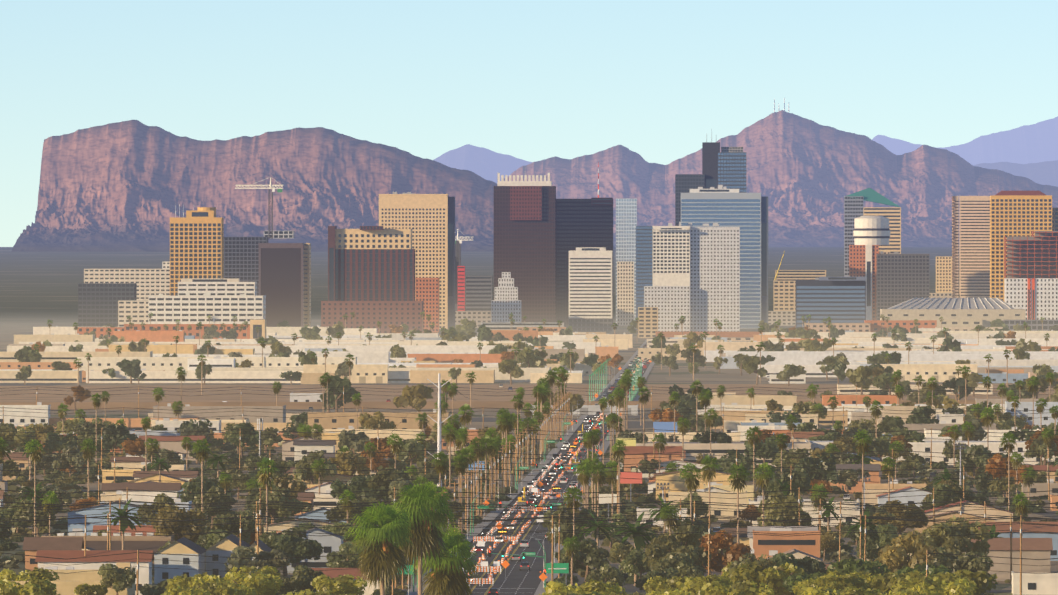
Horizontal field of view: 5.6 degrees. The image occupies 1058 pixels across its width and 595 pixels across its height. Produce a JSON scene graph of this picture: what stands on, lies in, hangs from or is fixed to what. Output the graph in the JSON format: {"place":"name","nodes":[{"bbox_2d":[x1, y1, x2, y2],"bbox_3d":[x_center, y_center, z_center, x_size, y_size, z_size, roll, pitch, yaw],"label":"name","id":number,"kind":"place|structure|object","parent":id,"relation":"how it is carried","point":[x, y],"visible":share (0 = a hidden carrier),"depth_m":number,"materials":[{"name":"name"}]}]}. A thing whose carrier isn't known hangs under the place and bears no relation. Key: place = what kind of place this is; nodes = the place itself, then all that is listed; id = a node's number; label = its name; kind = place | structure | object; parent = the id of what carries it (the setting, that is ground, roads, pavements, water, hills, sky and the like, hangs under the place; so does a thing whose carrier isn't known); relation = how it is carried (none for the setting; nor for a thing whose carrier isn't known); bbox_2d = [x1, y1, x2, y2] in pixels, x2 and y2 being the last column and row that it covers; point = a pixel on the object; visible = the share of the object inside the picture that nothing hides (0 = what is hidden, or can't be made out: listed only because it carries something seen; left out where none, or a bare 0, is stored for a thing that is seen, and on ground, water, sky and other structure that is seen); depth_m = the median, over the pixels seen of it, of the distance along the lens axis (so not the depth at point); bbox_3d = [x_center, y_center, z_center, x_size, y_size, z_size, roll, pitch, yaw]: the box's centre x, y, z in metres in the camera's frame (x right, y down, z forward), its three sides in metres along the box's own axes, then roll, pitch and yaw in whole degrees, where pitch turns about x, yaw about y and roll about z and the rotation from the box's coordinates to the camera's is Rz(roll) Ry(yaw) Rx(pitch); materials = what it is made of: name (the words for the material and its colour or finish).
{"place":"outdoors","nodes":[
{"label":"outdoors","id":0,"kind":"place"},
{"bbox_2d":[170,204,223,295],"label":"high-rise building","id":1,"kind":"structure","parent":0,"point":[197,243],"depth_m":10403.36,"materials":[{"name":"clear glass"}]},
{"bbox_2d":[11,120,615,251],"bbox_3d":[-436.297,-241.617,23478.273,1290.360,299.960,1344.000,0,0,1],"label":"mountain range","id":2,"kind":"structure","parent":0,"point":[128,186],"depth_m":23816.01,"materials":[{"name":"purple stone"}]},
{"bbox_2d":[321,226,423,332],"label":"maroon tower","id":3,"kind":"structure","parent":0,"point":[371,276],"depth_m":9899.88,"materials":[{"name":"brown glass"}]},
{"bbox_2d":[379,192,454,328],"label":"high-rise building","id":4,"kind":"structure","parent":0,"point":[428,220],"depth_m":10699.61,"materials":[{"name":"beige concrete"}]},
{"bbox_2d":[434,144,532,182],"bbox_3d":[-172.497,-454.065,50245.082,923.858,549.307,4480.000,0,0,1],"label":"mountain peak","id":5,"kind":"structure","parent":0,"point":[485,163],"depth_m":51746.77,"materials":[{"name":"stone"}]},
{"bbox_2d":[491,272,520,321],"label":"art deco tower","id":6,"kind":"structure","parent":0,"point":[505,302],"depth_m":10598.60,"materials":[{"name":"white concrete"}]},
{"bbox_2d":[0,247,1057,594],"bbox_3d":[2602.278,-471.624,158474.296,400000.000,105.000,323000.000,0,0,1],"label":"terrain","id":7,"kind":"structure","parent":0,"point":[38,289],"depth_m":13469.98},
{"bbox_2d":[78,262,169,326],"bbox_3d":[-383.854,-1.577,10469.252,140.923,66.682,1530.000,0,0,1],"label":"office buildings","id":8,"kind":"structure","parent":7,"relation":"on","point":[102,293],"depth_m":9704.75,"materials":[{"name":"grey glass"}]},
{"bbox_2d":[77,319,265,338],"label":"low building","id":9,"kind":"structure","parent":7,"relation":"on","point":[252,332],"depth_m":8602.20,"materials":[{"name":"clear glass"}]},
{"bbox_2d":[118,278,265,326],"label":"office building","id":10,"kind":"structure","parent":7,"relation":"on","point":[218,300],"depth_m":9303.09,"materials":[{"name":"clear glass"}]},
{"bbox_2d":[235,177,282,238],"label":"tower crane","id":11,"kind":"object","parent":7,"relation":"on","point":[279,189],"visible":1,"depth_m":10921.07,"materials":[{"name":"white metal"}]},
{"bbox_2d":[224,231,294,295],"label":"dark building","id":12,"kind":"structure","parent":7,"relation":"on","point":[241,258],"depth_m":10902.95,"materials":[{"name":"grey glass"}]},
{"bbox_2d":[257,419,262,469],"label":"cell tower","id":13,"kind":"structure","parent":7,"relation":"on","point":[259,421],"depth_m":3348.20,"materials":[{"name":"metal"}]},
{"bbox_2d":[258,243,310,326],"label":"office building","id":14,"kind":"structure","parent":7,"relation":"on","point":[285,278],"depth_m":10001.91,"materials":[{"name":"grey glass"}]},
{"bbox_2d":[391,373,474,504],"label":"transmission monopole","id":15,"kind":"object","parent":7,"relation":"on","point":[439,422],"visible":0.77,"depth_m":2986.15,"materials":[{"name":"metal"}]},
{"bbox_2d":[415,239,492,331],"bbox_3d":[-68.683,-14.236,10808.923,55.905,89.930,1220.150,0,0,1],"label":"buildings","id":16,"kind":"structure","parent":7,"relation":"on","point":[473,293],"depth_m":10998.79,"materials":[{"name":"red glass"}]},
{"bbox_2d":[455,229,472,261],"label":"tower crane","id":17,"kind":"object","parent":7,"relation":"on","point":[458,242],"visible":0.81,"depth_m":11297.97,"materials":[{"name":"white metal"}]},
{"bbox_2d":[481,322,563,329],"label":"parking deck","id":18,"kind":"structure","parent":7,"relation":"on","point":[501,325],"depth_m":9399.17,"materials":[{"name":"beige concrete"}]},
{"bbox_2d":[3,386,1049,594],"bbox_3d":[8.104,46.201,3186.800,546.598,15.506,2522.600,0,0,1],"label":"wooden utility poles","id":19,"kind":"object","parent":7,"relation":"on","point":[258,528],"visible":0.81,"depth_m":2635.68,"materials":[{"name":"brown wood"}]},
{"bbox_2d":[0,384,1054,409],"bbox_3d":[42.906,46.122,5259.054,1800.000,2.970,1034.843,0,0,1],"label":"ground","id":20,"kind":"structure","parent":7,"relation":"on","point":[126,398],"depth_m":5270.04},
{"bbox_2d":[0,314,1055,585],"bbox_3d":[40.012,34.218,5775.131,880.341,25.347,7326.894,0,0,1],"label":"palm trunks","id":21,"kind":"object","parent":7,"relation":"on","point":[586,486],"visible":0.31,"depth_m":3177.36,"materials":[{"name":"brown plant"}]},
{"bbox_2d":[0,312,1057,559],"bbox_3d":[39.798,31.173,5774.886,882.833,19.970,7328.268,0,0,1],"label":"trees","id":22,"kind":"object","parent":21,"relation":"attached to","point":[584,470],"visible":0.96,"depth_m":3045.93,"materials":[{"name":"green plant"}]},
{"bbox_2d":[0,318,1057,594],"bbox_3d":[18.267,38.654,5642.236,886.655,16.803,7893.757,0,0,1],"label":"trees","id":23,"kind":"object","parent":7,"relation":"on","point":[666,562],"depth_m":2808.30,"materials":[{"name":"green plant"}]},
{"bbox_2d":[0,326,1057,594],"bbox_3d":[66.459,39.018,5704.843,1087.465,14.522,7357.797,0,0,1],"label":"low-rise buildings","id":24,"kind":"structure","parent":7,"relation":"on","point":[428,358],"depth_m":4085.29,"materials":[{"name":"beige concrete"}]},
{"bbox_2d":[397,364,676,594],"bbox_3d":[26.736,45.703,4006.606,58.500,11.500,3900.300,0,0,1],"label":"street signs","id":25,"kind":"object","parent":7,"relation":"on","point":[637,479],"visible":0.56,"depth_m":2856.32,"materials":[{"name":"metal"}]},
{"bbox_2d":[63,339,1018,594],"bbox_3d":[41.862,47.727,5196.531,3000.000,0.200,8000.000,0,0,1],"label":"road","id":26,"kind":"structure","parent":7,"relation":"on","point":[516,581],"depth_m":2547.37,"materials":[{"name":"grey asphalt"}]},
{"bbox_2d":[517,424,583,507],"bbox_3d":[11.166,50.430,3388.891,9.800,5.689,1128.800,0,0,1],"label":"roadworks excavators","id":27,"kind":"object","parent":26,"relation":"on","point":[521,502],"visible":0.52,"depth_m":2829.70,"materials":[{"name":"metal"}]},
{"bbox_2d":[457,358,651,594],"bbox_3d":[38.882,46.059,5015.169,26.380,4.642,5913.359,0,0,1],"label":"roadworks markers","id":28,"kind":"object","parent":26,"relation":"on","point":[505,564],"visible":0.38,"depth_m":2604.95,"materials":[{"name":"metal"}]},
{"bbox_2d":[223,342,936,594],"bbox_3d":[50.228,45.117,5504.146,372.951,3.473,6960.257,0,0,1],"label":"cars","id":29,"kind":"object","parent":26,"relation":"on","point":[525,543],"visible":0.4,"depth_m":3172.41,"materials":[{"name":"paint"}]},
{"bbox_2d":[568,199,636,331],"bbox_3d":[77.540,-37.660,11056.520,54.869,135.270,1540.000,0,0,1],"label":"office buildings","id":30,"kind":"structure","parent":7,"relation":"on","point":[590,289],"depth_m":10297.26,"materials":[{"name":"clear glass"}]},
{"bbox_2d":[589,358,645,400],"bbox_3d":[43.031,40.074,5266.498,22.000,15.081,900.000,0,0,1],"label":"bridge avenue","id":31,"kind":"object","parent":7,"relation":"on","point":[594,398],"visible":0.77,"depth_m":5206.21,"materials":[{"name":"green metal"}]},
{"bbox_2d":[636,222,739,337],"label":"office buildings","id":32,"kind":"structure","parent":7,"relation":"on","point":[691,274],"depth_m":9996.43,"materials":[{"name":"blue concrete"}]},
{"bbox_2d":[455,293,1057,340],"bbox_3d":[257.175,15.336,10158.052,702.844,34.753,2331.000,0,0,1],"label":"low-rise buildings","id":33,"kind":"structure","parent":7,"relation":"on","point":[787,318],"depth_m":9512.55,"materials":[{"name":"beige concrete"}]},
{"bbox_2d":[774,251,784,280],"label":"crane boom","id":34,"kind":"object","parent":7,"relation":"on","point":[779,267],"visible":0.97,"depth_m":12292.96,"materials":[{"name":"yellow metal"}]},
{"bbox_2d":[657,443,965,507],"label":"utility poles","id":35,"kind":"object","parent":7,"relation":"on","point":[960,448],"visible":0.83,"depth_m":2695.38,"materials":[{"name":"wood"}]},
{"bbox_2d":[773,251,951,328],"bbox_3d":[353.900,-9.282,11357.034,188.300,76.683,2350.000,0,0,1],"label":"office buildings","id":36,"kind":"structure","parent":7,"relation":"on","point":[818,296],"depth_m":10791.55,"materials":[{"name":"grey glass"}]},
{"bbox_2d":[844,188,900,275],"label":"skyscraper","id":37,"kind":"structure","parent":7,"relation":"on","point":[854,208],"depth_m":11791.92,"materials":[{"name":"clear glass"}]},
{"bbox_2d":[880,297,1024,326],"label":"arena building","id":38,"kind":"structure","parent":7,"relation":"on","point":[965,312],"depth_m":9792.00,"materials":[{"name":"beige concrete"}]},
{"bbox_2d":[990,191,1057,300],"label":"skyscraper","id":39,"kind":"structure","parent":7,"relation":"on","point":[1019,213],"depth_m":10490.12,"materials":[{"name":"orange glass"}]},
{"bbox_2d":[1004,231,1057,319],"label":"building under construction","id":40,"kind":"structure","parent":7,"relation":"on","point":[1031,284],"depth_m":9989.64,"materials":[{"name":"white glass"}]},
{"bbox_2d":[0,387,1057,573],"bbox_3d":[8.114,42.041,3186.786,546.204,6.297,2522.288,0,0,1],"label":"utility wires","id":41,"kind":"object","parent":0,"point":[714,516],"visible":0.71,"depth_m":2414.47,"materials":[{"name":"black metal"}]},
{"bbox_2d":[0,0,1057,246],"label":"sky","id":42,"kind":"structure","parent":0,"point":[528,80],"materials":[{"name":"blue"}]},
{"bbox_2d":[494,173,612,326],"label":"skyscrapers","id":43,"kind":"structure","parent":0,"point":[540,230],"depth_m":10998.20,"materials":[{"name":"brown glass"}]},
{"bbox_2d":[598,162,598,197],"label":"antenna mast","id":44,"kind":"object","parent":43,"relation":"on","point":[598,179],"visible":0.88,"depth_m":12495.89,"materials":[{"name":"white metal"}]},
{"bbox_2d":[675,142,745,225],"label":"skyscraper","id":45,"kind":"structure","parent":0,"point":[725,167],"depth_m":11494.91,"materials":[{"name":"blue glass"}]},
{"bbox_2d":[681,185,767,327],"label":"blue glass tower","id":46,"kind":"structure","parent":0,"point":[722,206],"depth_m":10794.43,"materials":[{"name":"blue glass"}]},
{"bbox_2d":[504,110,1057,246],"bbox_3d":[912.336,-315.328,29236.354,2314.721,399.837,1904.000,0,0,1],"label":"mountain range","id":47,"kind":"structure","parent":0,"point":[805,176],"depth_m":29749.53,"materials":[{"name":"purple stone"}]},
{"bbox_2d":[774,98,788,111],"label":"antenna masts","id":48,"kind":"object","parent":47,"relation":"on","point":[784,106],"visible":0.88,"depth_m":29986.38,"materials":[{"name":"metal"}]},
{"bbox_2d":[849,216,889,319],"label":"cylinder tower","id":49,"kind":"structure","parent":0,"point":[871,234],"depth_m":11192.20,"materials":[{"name":"white concrete"}]},
{"bbox_2d":[872,116,1057,164],"bbox_3d":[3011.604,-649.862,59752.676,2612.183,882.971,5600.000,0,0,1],"label":"mountain","id":50,"kind":"structure","parent":0,"point":[1032,143],"depth_m":61612.23,"materials":[{"name":"stone"}]},
{"bbox_2d":[952,196,989,297],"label":"high-rise building","id":51,"kind":"structure","parent":0,"point":[970,246],"depth_m":10990.43,"materials":[{"name":"beige concrete"}]},
{"bbox_2d":[973,160,1057,186],"bbox_3d":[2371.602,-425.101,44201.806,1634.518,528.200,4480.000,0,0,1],"label":"mountain","id":52,"kind":"structure","parent":0,"point":[1044,173],"depth_m":45768.86,"materials":[{"name":"purple stone"}]},
{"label":"knoll","id":53,"kind":"object","parent":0,"visible":0},
{"bbox_2d":[372,517,454,594],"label":"palm tree trunks","id":54,"kind":"object","parent":53,"relation":"on","point":[382,588],"visible":0.23,"depth_m":802.49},
{"bbox_2d":[344,481,482,594],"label":"palm crowns","id":55,"kind":"object","parent":54,"relation":"attached to","point":[408,534],"visible":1,"depth_m":801.32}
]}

